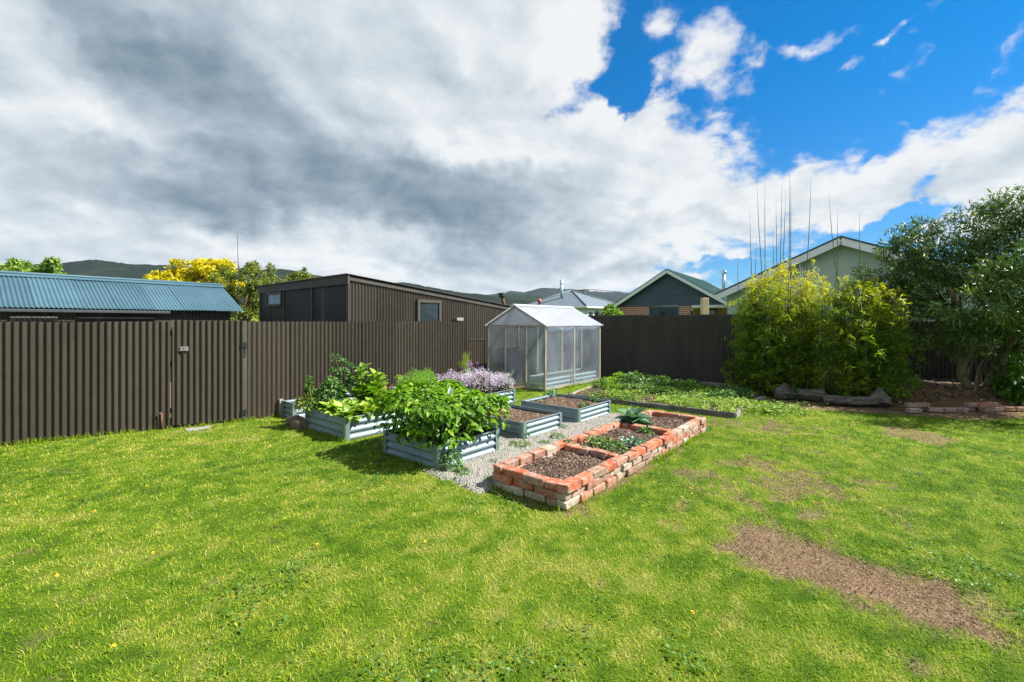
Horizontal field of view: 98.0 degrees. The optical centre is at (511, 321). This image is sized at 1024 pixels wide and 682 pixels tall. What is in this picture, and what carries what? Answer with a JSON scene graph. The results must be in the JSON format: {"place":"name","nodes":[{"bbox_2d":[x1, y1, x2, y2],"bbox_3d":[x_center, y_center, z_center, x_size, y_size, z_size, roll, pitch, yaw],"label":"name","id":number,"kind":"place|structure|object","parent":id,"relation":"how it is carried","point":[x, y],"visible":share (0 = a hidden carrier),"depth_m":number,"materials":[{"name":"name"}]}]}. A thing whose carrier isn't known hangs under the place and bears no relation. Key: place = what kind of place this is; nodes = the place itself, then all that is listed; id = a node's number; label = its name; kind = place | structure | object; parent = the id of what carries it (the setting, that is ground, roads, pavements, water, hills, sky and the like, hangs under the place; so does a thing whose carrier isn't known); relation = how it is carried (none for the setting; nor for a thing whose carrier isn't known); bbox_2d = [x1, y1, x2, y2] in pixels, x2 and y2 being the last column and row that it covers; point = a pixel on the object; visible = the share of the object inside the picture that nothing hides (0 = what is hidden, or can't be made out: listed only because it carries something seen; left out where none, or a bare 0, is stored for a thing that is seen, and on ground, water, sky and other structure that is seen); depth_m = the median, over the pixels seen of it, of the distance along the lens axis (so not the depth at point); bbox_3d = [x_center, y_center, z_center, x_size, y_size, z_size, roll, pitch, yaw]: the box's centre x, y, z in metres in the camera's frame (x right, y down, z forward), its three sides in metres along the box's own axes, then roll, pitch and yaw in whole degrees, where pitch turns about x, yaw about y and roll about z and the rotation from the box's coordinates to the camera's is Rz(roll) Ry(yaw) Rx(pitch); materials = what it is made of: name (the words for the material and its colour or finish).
{"place":"outdoors","nodes":[
{"label":"outdoors","id":0,"kind":"place"},
{"bbox_2d":[3,259,530,319],"bbox_3d":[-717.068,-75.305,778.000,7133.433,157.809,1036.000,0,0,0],"label":"hill","id":1,"kind":"structure","parent":0,"point":[96,267],"depth_m":936.37,"materials":[{"name":"green plant"}]},
{"bbox_2d":[416,366,436,380],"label":"carrot plant","id":2,"kind":"object","parent":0,"point":[429,378],"visible":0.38,"depth_m":7.86,"materials":[{"name":"green plant"}]},
{"bbox_2d":[0,337,1023,681],"bbox_3d":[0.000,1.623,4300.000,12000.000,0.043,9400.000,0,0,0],"label":"ground","id":3,"kind":"structure","parent":0,"point":[850,569],"depth_m":2.97,"materials":[{"name":"green plant"}]},
{"bbox_2d":[0,257,36,271],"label":"tree","id":4,"kind":"object","parent":3,"relation":"on","point":[14,264],"visible":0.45,"depth_m":18.61,"materials":[{"name":"green plant"}]},
{"bbox_2d":[30,256,66,273],"bbox_3d":[-19.703,-0.539,18.961,1.121,4.391,2.480,0,0,-40],"label":"tree","id":5,"kind":"object","parent":3,"relation":"on","point":[51,265],"visible":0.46,"depth_m":18.37,"materials":[{"name":"green plant"}]},
{"bbox_2d":[0,322,179,445],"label":"corrugated fence","id":6,"kind":"object","parent":3,"relation":"on","point":[65,379],"visible":0.94,"depth_m":6.18,"materials":[{"name":"metal"}]},
{"bbox_2d":[0,271,243,381],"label":"blue roofed shed","id":7,"kind":"structure","parent":3,"relation":"on","point":[34,297],"depth_m":11.17,"materials":[{"name":"paint"}]},
{"bbox_2d":[10,315,57,321],"bbox_3d":[-10.539,0.000,9.823,0.064,0.260,0.720,0,0,37],"label":"window","id":8,"kind":"structure","parent":7,"relation":"in","point":[13,318],"depth_m":9.81,"materials":[{"name":"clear glass"}]},
{"bbox_2d":[77,309,153,321],"bbox_3d":[-9.682,0.650,10.930,0.036,1.860,1.440,0,0,37],"label":"door","id":9,"kind":"structure","parent":7,"relation":"in","point":[81,317],"depth_m":10.89,"materials":[{"name":"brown wood"}]},
{"bbox_2d":[143,257,244,296],"bbox_3d":[-19.391,-1.166,27.335,6.685,5.676,4.016,0,0,0],"label":"golden tree","id":10,"kind":"object","parent":3,"relation":"on","point":[200,269],"visible":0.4,"depth_m":26.73,"materials":[{"name":"yellow plant"}]},
{"bbox_2d":[237,235,239,320],"bbox_3d":[-8.662,-0.558,14.116,0.114,4.317,0.392,0,0,-39],"label":"aerial mast","id":11,"kind":"object","parent":3,"relation":"on","point":[238,278],"visible":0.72,"depth_m":13.99,"materials":[{"name":"metal"}]},
{"bbox_2d":[208,260,274,320],"bbox_3d":[-11.884,-0.569,19.899,3.129,4.490,2.590,0,0,26],"label":"olive tree","id":12,"kind":"object","parent":3,"relation":"on","point":[250,307],"visible":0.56,"depth_m":19.73,"materials":[{"name":"green plant"}]},
{"bbox_2d":[252,263,284,294],"bbox_3d":[-12.596,-0.679,23.262,2.620,4.698,1.710,0,0,24],"label":"olive tree","id":13,"kind":"object","parent":3,"relation":"on","point":[271,277],"visible":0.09,"depth_m":22.50,"materials":[{"name":"green plant"}]},
{"bbox_2d":[285,415,308,429],"bbox_3d":[-3.289,1.556,6.831,0.535,0.166,0.227,0,0,43],"label":"weathered block","id":14,"kind":"object","parent":3,"relation":"on","point":[297,422],"depth_m":6.70,"materials":[{"name":"stone"}]},
{"bbox_2d":[284,267,316,281],"bbox_3d":[-12.221,-0.771,25.802,2.514,4.863,2.093,0,0,34],"label":"olive tree","id":15,"kind":"object","parent":3,"relation":"on","point":[297,275],"visible":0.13,"depth_m":25.73,"materials":[{"name":"green plant"}]},
{"bbox_2d":[282,386,394,416],"bbox_3d":[-3.003,1.478,8.355,0.413,0.264,2.363,0,0,41],"label":"metal garden bed","id":16,"kind":"object","parent":3,"relation":"on","point":[288,410],"visible":0.09,"depth_m":7.50,"materials":[{"name":"metal"}]},
{"bbox_2d":[242,321,458,419],"bbox_3d":[-2.866,0.805,8.994,0.168,1.630,4.695,0,0,41],"label":"corrugated fence","id":17,"kind":"object","parent":3,"relation":"on","point":[282,359],"visible":0.7,"depth_m":8.27,"materials":[{"name":"metal"}]},
{"bbox_2d":[172,320,246,425],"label":"iron gate","id":18,"kind":"structure","parent":17,"relation":"attached to","point":[207,369],"depth_m":6.92,"materials":[{"name":"metal"}]},
{"bbox_2d":[305,408,411,440],"bbox_3d":[-2.313,1.453,6.816,1.213,0.314,1.183,0,0,41],"label":"metal garden bed","id":19,"kind":"object","parent":3,"relation":"on","point":[344,427],"visible":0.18,"depth_m":6.26,"materials":[{"name":"metal"}]},
{"bbox_2d":[290,374,327,412],"bbox_3d":[-3.048,1.081,6.765,0.553,0.580,0.480,0,0,37],"label":"celery plant","id":20,"kind":"object","parent":19,"relation":"on","point":[303,402],"visible":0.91,"depth_m":6.69,"materials":[{"name":"green plant"}]},
{"bbox_2d":[317,398,342,412],"bbox_3d":[-2.660,1.258,6.575,0.422,0.224,0.402,0,0,22],"label":"lettuce","id":21,"kind":"object","parent":19,"relation":"on","point":[326,404],"visible":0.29,"depth_m":6.53,"materials":[{"name":"green plant"}]},
{"bbox_2d":[313,375,349,409],"bbox_3d":[-2.800,1.100,6.886,0.572,0.544,0.577,0,0,0],"label":"kale plant","id":22,"kind":"object","parent":19,"relation":"on","point":[326,389],"visible":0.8,"depth_m":6.81,"materials":[{"name":"green plant"}]},
{"bbox_2d":[323,400,351,419],"bbox_3d":[-2.479,1.275,6.362,0.421,0.276,0.440,0,0,-40],"label":"lettuce","id":23,"kind":"object","parent":19,"relation":"on","point":[335,405],"visible":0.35,"depth_m":6.34,"materials":[{"name":"green plant"}]},
{"bbox_2d":[327,353,357,395],"bbox_3d":[-2.689,0.931,7.071,0.487,0.880,0.307,0,0,0],"label":"bolting brassica","id":24,"kind":"object","parent":19,"relation":"on","point":[347,374],"visible":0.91,"depth_m":7.05,"materials":[{"name":"green plant"}]},
{"bbox_2d":[333,404,362,420],"bbox_3d":[-2.255,1.273,6.172,0.435,0.233,0.449,0,0,0],"label":"lettuce","id":25,"kind":"object","parent":19,"relation":"on","point":[347,411],"visible":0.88,"depth_m":6.13,"materials":[{"name":"green plant"}]},
{"bbox_2d":[344,362,376,400],"bbox_3d":[-2.403,1.012,7.170,0.644,0.716,0.712,0,0,0],"label":"chard plant","id":26,"kind":"object","parent":19,"relation":"on","point":[358,391],"visible":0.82,"depth_m":7.08,"materials":[{"name":"green plant"}]},
{"bbox_2d":[353,400,379,417],"bbox_3d":[-2.099,1.259,6.380,0.419,0.222,0.423,0,0,39],"label":"lettuce","id":27,"kind":"object","parent":19,"relation":"on","point":[368,407],"visible":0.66,"depth_m":6.32,"materials":[{"name":"green plant"}]},
{"bbox_2d":[360,367,388,399],"bbox_3d":[-2.208,1.057,7.256,0.621,0.630,0.710,0,0,-39],"label":"chard plant","id":28,"kind":"object","parent":19,"relation":"on","point":[377,384],"visible":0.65,"depth_m":7.19,"materials":[{"name":"green plant"}]},
{"bbox_2d":[255,273,536,379],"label":"dark iron shed","id":29,"kind":"structure","parent":3,"relation":"on","point":[345,297],"depth_m":11.15,"materials":[{"name":"paint"}]},
{"bbox_2d":[266,291,282,306],"bbox_3d":[-6.410,-0.600,12.020,1.000,0.380,0.070,0,0,41],"label":"window","id":30,"kind":"structure","parent":29,"relation":"in","point":[272,298],"depth_m":11.98,"materials":[{"name":"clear glass"}]},
{"bbox_2d":[417,299,441,320],"bbox_3d":[-2.066,-0.120,11.104,0.070,0.840,0.740,0,0,41],"label":"window","id":31,"kind":"structure","parent":29,"relation":"in","point":[427,310],"depth_m":11.11,"materials":[{"name":"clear glass"}]},
{"bbox_2d":[458,353,471,376],"bbox_3d":[-1.076,1.132,10.247,0.376,0.937,0.355,0,0,0],"label":"wispy fennel","id":32,"kind":"object","parent":3,"relation":"on","point":[465,366],"visible":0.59,"depth_m":10.20,"materials":[{"name":"green plant"}]},
{"bbox_2d":[480,388,515,403],"bbox_3d":[-0.695,1.473,8.854,1.183,0.274,1.023,0,0,41],"label":"metal garden bed","id":33,"kind":"object","parent":3,"relation":"on","point":[511,395],"visible":0.12,"depth_m":8.74,"materials":[{"name":"metal"}]},
{"bbox_2d":[435,369,473,387],"bbox_3d":[-1.136,1.195,8.837,0.948,0.514,0.976,0,0,0],"label":"lavender bush","id":34,"kind":"object","parent":33,"relation":"on","point":[456,376],"visible":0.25,"depth_m":8.78,"materials":[{"name":"plant"}]},
{"bbox_2d":[458,367,501,393],"bbox_3d":[-0.642,1.154,8.827,0.871,0.586,0.938,0,0,-10],"label":"lavender bush","id":35,"kind":"object","parent":33,"relation":"on","point":[480,382],"visible":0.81,"depth_m":8.66,"materials":[{"name":"purple plant"}]},
{"bbox_2d":[488,370,515,392],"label":"lavender bush","id":36,"kind":"object","parent":33,"relation":"on","point":[504,385],"visible":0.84,"depth_m":8.73,"materials":[{"name":"purple plant"}]},
{"bbox_2d":[497,347,518,380],"bbox_3d":[-0.104,1.150,11.777,0.060,0.900,0.810,0,0,41],"label":"wooden rack","id":37,"kind":"object","parent":3,"relation":"on","point":[499,361],"visible":0.36,"depth_m":11.56,"materials":[{"name":"wood"}]},
{"bbox_2d":[0,401,1023,681],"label":"clover","id":38,"kind":"object","parent":3,"relation":"on","point":[472,551],"visible":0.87,"depth_m":2.75,"materials":[{"name":"green plant"}]},
{"bbox_2d":[501,350,536,382],"bbox_3d":[0.210,1.198,11.896,0.274,0.813,1.240,0,0,41],"label":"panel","id":39,"kind":"object","parent":3,"relation":"on","point":[515,361],"visible":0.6,"depth_m":11.84,"materials":[{"name":"clear plastic"}]},
{"bbox_2d":[485,304,603,390],"bbox_3d":[0.880,0.587,11.737,2.010,2.031,2.600,0,0,41],"label":"greenhouse","id":40,"kind":"object","parent":3,"relation":"on","point":[528,315],"visible":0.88,"depth_m":11.07,"materials":[{"name":"white plastic"}]},
{"bbox_2d":[528,368,595,387],"bbox_3d":[1.334,1.450,11.337,0.510,0.300,2.310,0,0,41],"label":"metal planter","id":41,"kind":"object","parent":3,"relation":"on","point":[560,378],"visible":0.75,"depth_m":11.02,"materials":[{"name":"metal"}]},
{"bbox_2d":[521,393,610,422],"bbox_3d":[0.938,1.490,7.754,1.193,0.239,1.063,0,0,41],"label":"metal garden bed","id":42,"kind":"object","parent":3,"relation":"on","point":[569,408],"visible":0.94,"depth_m":7.53,"materials":[{"name":"metal"}]},
{"bbox_2d":[492,410,705,509],"bbox_3d":[1.310,1.497,5.399,0.917,0.232,3.632,0,0,41],"label":"brick garden bed","id":43,"kind":"object","parent":3,"relation":"on","point":[561,474],"visible":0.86,"depth_m":4.60,"materials":[{"name":"red brick"}]},
{"bbox_2d":[583,435,601,445],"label":"parsley plant","id":44,"kind":"object","parent":43,"relation":"on","point":[590,439],"visible":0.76,"depth_m":5.29,"materials":[{"name":"green plant"}]},
{"bbox_2d":[591,434,616,447],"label":"parsley plant","id":45,"kind":"object","parent":43,"relation":"on","point":[603,441],"visible":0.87,"depth_m":5.18,"materials":[{"name":"green plant"}]},
{"bbox_2d":[603,439,628,452],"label":"parsley plant","id":46,"kind":"object","parent":43,"relation":"on","point":[619,444],"visible":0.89,"depth_m":4.99,"materials":[{"name":"green plant"}]},
{"bbox_2d":[616,434,646,447],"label":"brassica seedling","id":47,"kind":"object","parent":43,"relation":"on","point":[627,440],"visible":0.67,"depth_m":5.11,"materials":[{"name":"green plant"}]},
{"bbox_2d":[614,407,651,423],"bbox_3d":[1.716,1.346,6.280,0.451,0.287,0.511,0,0,-29],"label":"cabbage","id":48,"kind":"object","parent":43,"relation":"on","point":[633,415],"visible":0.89,"depth_m":6.23,"materials":[{"name":"green plant"}]},
{"bbox_2d":[636,424,654,434],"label":"brassica seedling","id":49,"kind":"object","parent":43,"relation":"on","point":[647,427],"visible":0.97,"depth_m":5.80,"materials":[{"name":"green plant"}]},
{"bbox_2d":[601,303,623,314],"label":"green bush","id":50,"kind":"object","parent":3,"relation":"on","point":[611,309],"visible":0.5,"depth_m":18.03,"materials":[{"name":"green plant"}]},
{"bbox_2d":[567,375,740,417],"bbox_3d":[3.334,1.560,9.960,3.726,0.126,3.661,0,0,37],"label":"plot edging","id":51,"kind":"object","parent":3,"relation":"on","point":[709,412],"visible":0.59,"depth_m":8.11,"materials":[{"name":"concrete"}]},
{"bbox_2d":[575,380,764,410],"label":"plot soil","id":52,"kind":"structure","parent":3,"relation":"on","point":[758,394],"depth_m":9.44,"materials":[{"name":"brown soil"}]},
{"bbox_2d":[592,379,613,387],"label":"potato plant","id":53,"kind":"object","parent":52,"relation":"on","point":[601,382],"visible":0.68,"depth_m":10.59,"materials":[{"name":"green plant"}]},
{"bbox_2d":[602,382,622,390],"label":"potato plant","id":54,"kind":"object","parent":52,"relation":"on","point":[615,385],"visible":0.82,"depth_m":10.20,"materials":[{"name":"green plant"}]},
{"bbox_2d":[621,381,636,392],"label":"potato plant","id":55,"kind":"object","parent":52,"relation":"on","point":[627,386],"visible":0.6,"depth_m":9.95,"materials":[{"name":"green plant"}]},
{"bbox_2d":[624,370,644,385],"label":"potato plant","id":56,"kind":"object","parent":52,"relation":"on","point":[633,375],"visible":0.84,"depth_m":10.77,"materials":[{"name":"green plant"}]},
{"bbox_2d":[634,382,657,393],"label":"potato plant","id":57,"kind":"object","parent":52,"relation":"on","point":[648,387],"visible":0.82,"depth_m":9.69,"materials":[{"name":"green plant"}]},
{"bbox_2d":[651,385,671,394],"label":"potato plant","id":58,"kind":"object","parent":52,"relation":"on","point":[659,389],"visible":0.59,"depth_m":9.59,"materials":[{"name":"green plant"}]},
{"bbox_2d":[652,374,671,383],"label":"potato plant","id":59,"kind":"object","parent":52,"relation":"on","point":[666,380],"visible":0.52,"depth_m":11.21,"materials":[{"name":"green plant"}]},
{"bbox_2d":[576,380,763,409],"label":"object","id":60,"kind":"object","parent":52,"relation":"on","point":[654,397],"visible":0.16,"depth_m":9.32,"materials":[{"name":"brown soil"}]},
{"bbox_2d":[658,386,685,395],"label":"potato plant","id":61,"kind":"object","parent":52,"relation":"on","point":[669,388],"visible":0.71,"depth_m":9.49,"materials":[{"name":"green plant"}]},
{"bbox_2d":[675,381,699,391],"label":"potato plant","id":62,"kind":"object","parent":52,"relation":"on","point":[684,384],"visible":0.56,"depth_m":10.15,"materials":[{"name":"green plant"}]},
{"bbox_2d":[688,383,710,391],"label":"potato plant","id":63,"kind":"object","parent":52,"relation":"on","point":[702,386],"visible":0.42,"depth_m":9.89,"materials":[{"name":"green plant"}]},
{"bbox_2d":[704,388,729,399],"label":"potato plant","id":64,"kind":"object","parent":52,"relation":"on","point":[713,394],"visible":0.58,"depth_m":8.97,"materials":[{"name":"green plant"}]},
{"bbox_2d":[711,383,739,395],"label":"potato plant","id":65,"kind":"object","parent":52,"relation":"on","point":[721,386],"visible":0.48,"depth_m":9.64,"materials":[{"name":"green plant"}]},
{"bbox_2d":[717,388,739,401],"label":"potato plant","id":66,"kind":"object","parent":52,"relation":"on","point":[728,392],"visible":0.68,"depth_m":8.75,"materials":[{"name":"green plant"}]},
{"bbox_2d":[731,386,753,396],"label":"potato plant","id":67,"kind":"object","parent":52,"relation":"on","point":[738,390],"visible":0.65,"depth_m":9.31,"materials":[{"name":"green plant"}]},
{"bbox_2d":[742,382,766,392],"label":"potato plant","id":68,"kind":"object","parent":52,"relation":"on","point":[758,388],"visible":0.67,"depth_m":9.96,"materials":[{"name":"green plant"}]},
{"bbox_2d":[539,314,817,388],"bbox_3d":[3.935,0.720,12.342,7.496,1.820,0.186,0,0,36],"label":"corrugated fence","id":69,"kind":"object","parent":3,"relation":"on","point":[690,347],"visible":0.66,"depth_m":12.29,"materials":[{"name":"metal"}]},
{"bbox_2d":[569,382,834,417],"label":"plot greens","id":70,"kind":"object","parent":3,"relation":"on","point":[767,406],"visible":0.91,"depth_m":8.46,"materials":[{"name":"green plant"}]},
{"bbox_2d":[700,298,708,314],"bbox_3d":[6.053,0.431,14.000,0.190,2.338,0.190,0,0,0],"label":"timber post","id":71,"kind":"object","parent":3,"relation":"on","point":[704,305],"visible":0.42,"depth_m":13.90,"materials":[{"name":"beige wood"}]},
{"bbox_2d":[719,190,837,395],"bbox_3d":[5.949,-0.735,10.068,2.618,5.020,2.187,0,0,0],"label":"bamboo clump","id":72,"kind":"object","parent":3,"relation":"on","point":[766,323],"visible":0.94,"depth_m":9.75,"materials":[{"name":"green plant"}]},
{"bbox_2d":[784,384,804,401],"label":"ground plant","id":73,"kind":"object","parent":3,"relation":"on","point":[794,390],"visible":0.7,"depth_m":9.12,"materials":[{"name":"green plant"}]},
{"bbox_2d":[774,384,826,401],"bbox_3d":[5.915,1.466,9.182,0.889,0.314,0.367,0,0,24],"label":"log","id":74,"kind":"object","parent":3,"relation":"on","point":[781,391],"visible":0.9,"depth_m":9.12,"materials":[{"name":"grey wood"}]},
{"bbox_2d":[665,401,1012,668],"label":"soil crumbs","id":75,"kind":"object","parent":3,"relation":"on","point":[871,574],"visible":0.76,"depth_m":2.98,"materials":[{"name":"brown soil"}]},
{"bbox_2d":[822,387,891,406],"bbox_3d":[6.600,1.443,8.527,1.077,0.400,0.408,0,0,12],"label":"log","id":76,"kind":"object","parent":3,"relation":"on","point":[885,400],"visible":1,"depth_m":8.43,"materials":[{"name":"grey wood"}]},
{"bbox_2d":[789,201,930,408],"bbox_3d":[6.994,-0.382,9.065,2.245,4.494,1.938,0,0,37],"label":"bamboo clump","id":77,"kind":"object","parent":3,"relation":"on","point":[866,323],"visible":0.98,"depth_m":8.81,"materials":[{"name":"green plant"}]},
{"bbox_2d":[905,408,922,412],"bbox_3d":[7.116,1.578,7.887,0.230,0.076,0.116,0,0,0],"label":"loose brick","id":78,"kind":"object","parent":3,"relation":"on","point":[912,410],"visible":1,"depth_m":7.84,"materials":[{"name":"grey brick"}]},
{"bbox_2d":[904,402,920,407],"bbox_3d":[7.207,1.503,8.016,0.212,0.079,0.104,0,0,6],"label":"loose brick","id":79,"kind":"object","parent":78,"relation":"on","point":[914,405],"visible":1,"depth_m":7.97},
{"bbox_2d":[818,369,1020,410],"bbox_3d":[9.750,1.393,9.775,5.700,0.474,3.250,0,0,0],"label":"mulch heap","id":80,"kind":"object","parent":3,"relation":"on","point":[954,402],"visible":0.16,"depth_m":8.50,"materials":[{"name":"brown soil"}]},
{"bbox_2d":[820,372,1021,407],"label":"leaf litter","id":81,"kind":"object","parent":80,"relation":"on","point":[937,382],"visible":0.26,"depth_m":8.62,"materials":[{"name":"brown plant"}]},
{"bbox_2d":[821,321,1023,380],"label":"corrugated fence","id":82,"kind":"object","parent":3,"relation":"on","point":[936,366],"visible":0.08,"depth_m":10.30,"materials":[{"name":"metal"}]},
{"bbox_2d":[845,183,1023,392],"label":"tree","id":83,"kind":"object","parent":3,"relation":"on","point":[999,314],"visible":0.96,"depth_m":8.72,"materials":[{"name":"green plant"}]},
{"bbox_2d":[926,407,943,411],"bbox_3d":[7.577,1.577,7.987,0.220,0.079,0.108,0,0,13],"label":"loose brick","id":84,"kind":"object","parent":3,"relation":"on","point":[934,409],"visible":1,"depth_m":7.95,"materials":[{"name":"grey brick"}]},
{"bbox_2d":[960,406,975,410],"bbox_3d":[8.279,1.578,8.097,0.226,0.074,0.108,0,0,-7],"label":"loose brick","id":85,"kind":"object","parent":3,"relation":"on","point":[972,408],"visible":0.58,"depth_m":8.05,"materials":[{"name":"grey brick"}]},
{"bbox_2d":[963,402,977,406],"bbox_3d":[8.294,1.503,8.053,0.197,0.076,0.105,0,0,-5],"label":"loose brick","id":86,"kind":"object","parent":85,"relation":"on","point":[969,404],"visible":1,"depth_m":8.01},
{"bbox_2d":[978,407,993,411],"bbox_3d":[8.510,1.578,7.994,0.218,0.076,0.111,0,0,-11],"label":"loose brick","id":87,"kind":"object","parent":3,"relation":"on","point":[986,409],"visible":1,"depth_m":7.95,"materials":[{"name":"brick"}]},
{"bbox_2d":[974,402,991,406],"bbox_3d":[8.519,1.504,8.056,0.219,0.078,0.109,0,0,3],"label":"loose brick","id":88,"kind":"object","parent":87,"relation":"on","point":[983,404],"visible":0.9,"depth_m":8.01,"materials":[{"name":"red brick"}]},
{"bbox_2d":[987,347,1023,405],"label":"leafy shrub","id":89,"kind":"object","parent":3,"relation":"on","point":[1009,387],"visible":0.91,"depth_m":8.48,"materials":[{"name":"green plant"}]},
{"bbox_2d":[0,371,1023,681],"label":"grass","id":90,"kind":"structure","parent":0,"point":[502,517],"depth_m":3.16,"materials":[{"name":"green plant"}]},
{"bbox_2d":[0,0,1023,294],"label":"sky","id":91,"kind":"structure","parent":0,"point":[486,147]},
{"bbox_2d":[495,294,545,301],"bbox_3d":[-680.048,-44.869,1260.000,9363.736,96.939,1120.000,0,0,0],"label":"hill","id":92,"kind":"structure","parent":0,"point":[531,298],"depth_m":1437.89,"materials":[{"name":"green plant"}]},
{"bbox_2d":[423,412,624,493],"bbox_3d":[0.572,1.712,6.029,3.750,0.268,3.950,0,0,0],"label":"gravel path","id":93,"kind":"structure","parent":0,"point":[475,470],"depth_m":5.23,"materials":[{"name":"grey gravel"}]},
{"bbox_2d":[383,420,498,468],"bbox_3d":[-0.866,1.473,5.493,1.053,0.274,1.003,0,0,41],"label":"metal garden bed","id":94,"kind":"object","parent":93,"relation":"on","point":[485,442],"visible":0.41,"depth_m":5.22,"materials":[{"name":"metal"}]},
{"bbox_2d":[372,378,510,450],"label":"bean plants","id":95,"kind":"object","parent":94,"relation":"on","point":[434,404],"visible":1,"depth_m":5.12,"materials":[{"name":"green plant"}]},
{"bbox_2d":[437,447,464,471],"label":"weed plant","id":96,"kind":"object","parent":93,"relation":"on","point":[454,454],"visible":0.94,"depth_m":4.78,"materials":[{"name":"green plant"}]},
{"bbox_2d":[454,465,473,475],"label":"weed plant","id":97,"kind":"object","parent":93,"relation":"on","point":[459,469],"visible":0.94,"depth_m":4.65,"materials":[{"name":"green plant"}]},
{"bbox_2d":[464,404,561,438],"bbox_3d":[0.006,1.488,6.749,1.203,0.244,0.943,0,0,41],"label":"metal garden bed","id":98,"kind":"object","parent":93,"relation":"on","point":[537,419],"visible":0.61,"depth_m":6.43,"materials":[{"name":"metal"}]},
{"bbox_2d":[508,439,531,447],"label":"weed plant","id":99,"kind":"object","parent":93,"relation":"on","point":[519,441],"visible":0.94,"depth_m":5.72,"materials":[{"name":"green plant"}]},
{"bbox_2d":[526,280,613,336],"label":"hip roofed house","id":100,"kind":"structure","parent":0,"point":[585,304],"depth_m":45.09,"materials":[{"name":"grey paint"}]},
{"bbox_2d":[613,269,726,314],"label":"gable house","id":101,"kind":"structure","parent":0,"point":[667,292],"depth_m":27.98,"materials":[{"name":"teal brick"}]},
{"bbox_2d":[649,306,678,314],"bbox_3d":[9.591,-0.150,28.127,1.840,1.600,0.100,0,0,36],"label":"window","id":102,"kind":"structure","parent":101,"relation":"in","point":[664,310],"depth_m":28.09,"materials":[{"name":"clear glass"}]},
{"bbox_2d":[488,288,1018,302],"bbox_3d":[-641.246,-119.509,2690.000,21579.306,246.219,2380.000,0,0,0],"label":"hill","id":103,"kind":"structure","parent":0,"point":[614,297],"depth_m":3072.65,"materials":[{"name":"green plant"}]},
{"bbox_2d":[714,236,1016,362],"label":"pale green house","id":104,"kind":"structure","parent":0,"point":[822,255],"depth_m":16.35,"materials":[{"name":"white paint"}]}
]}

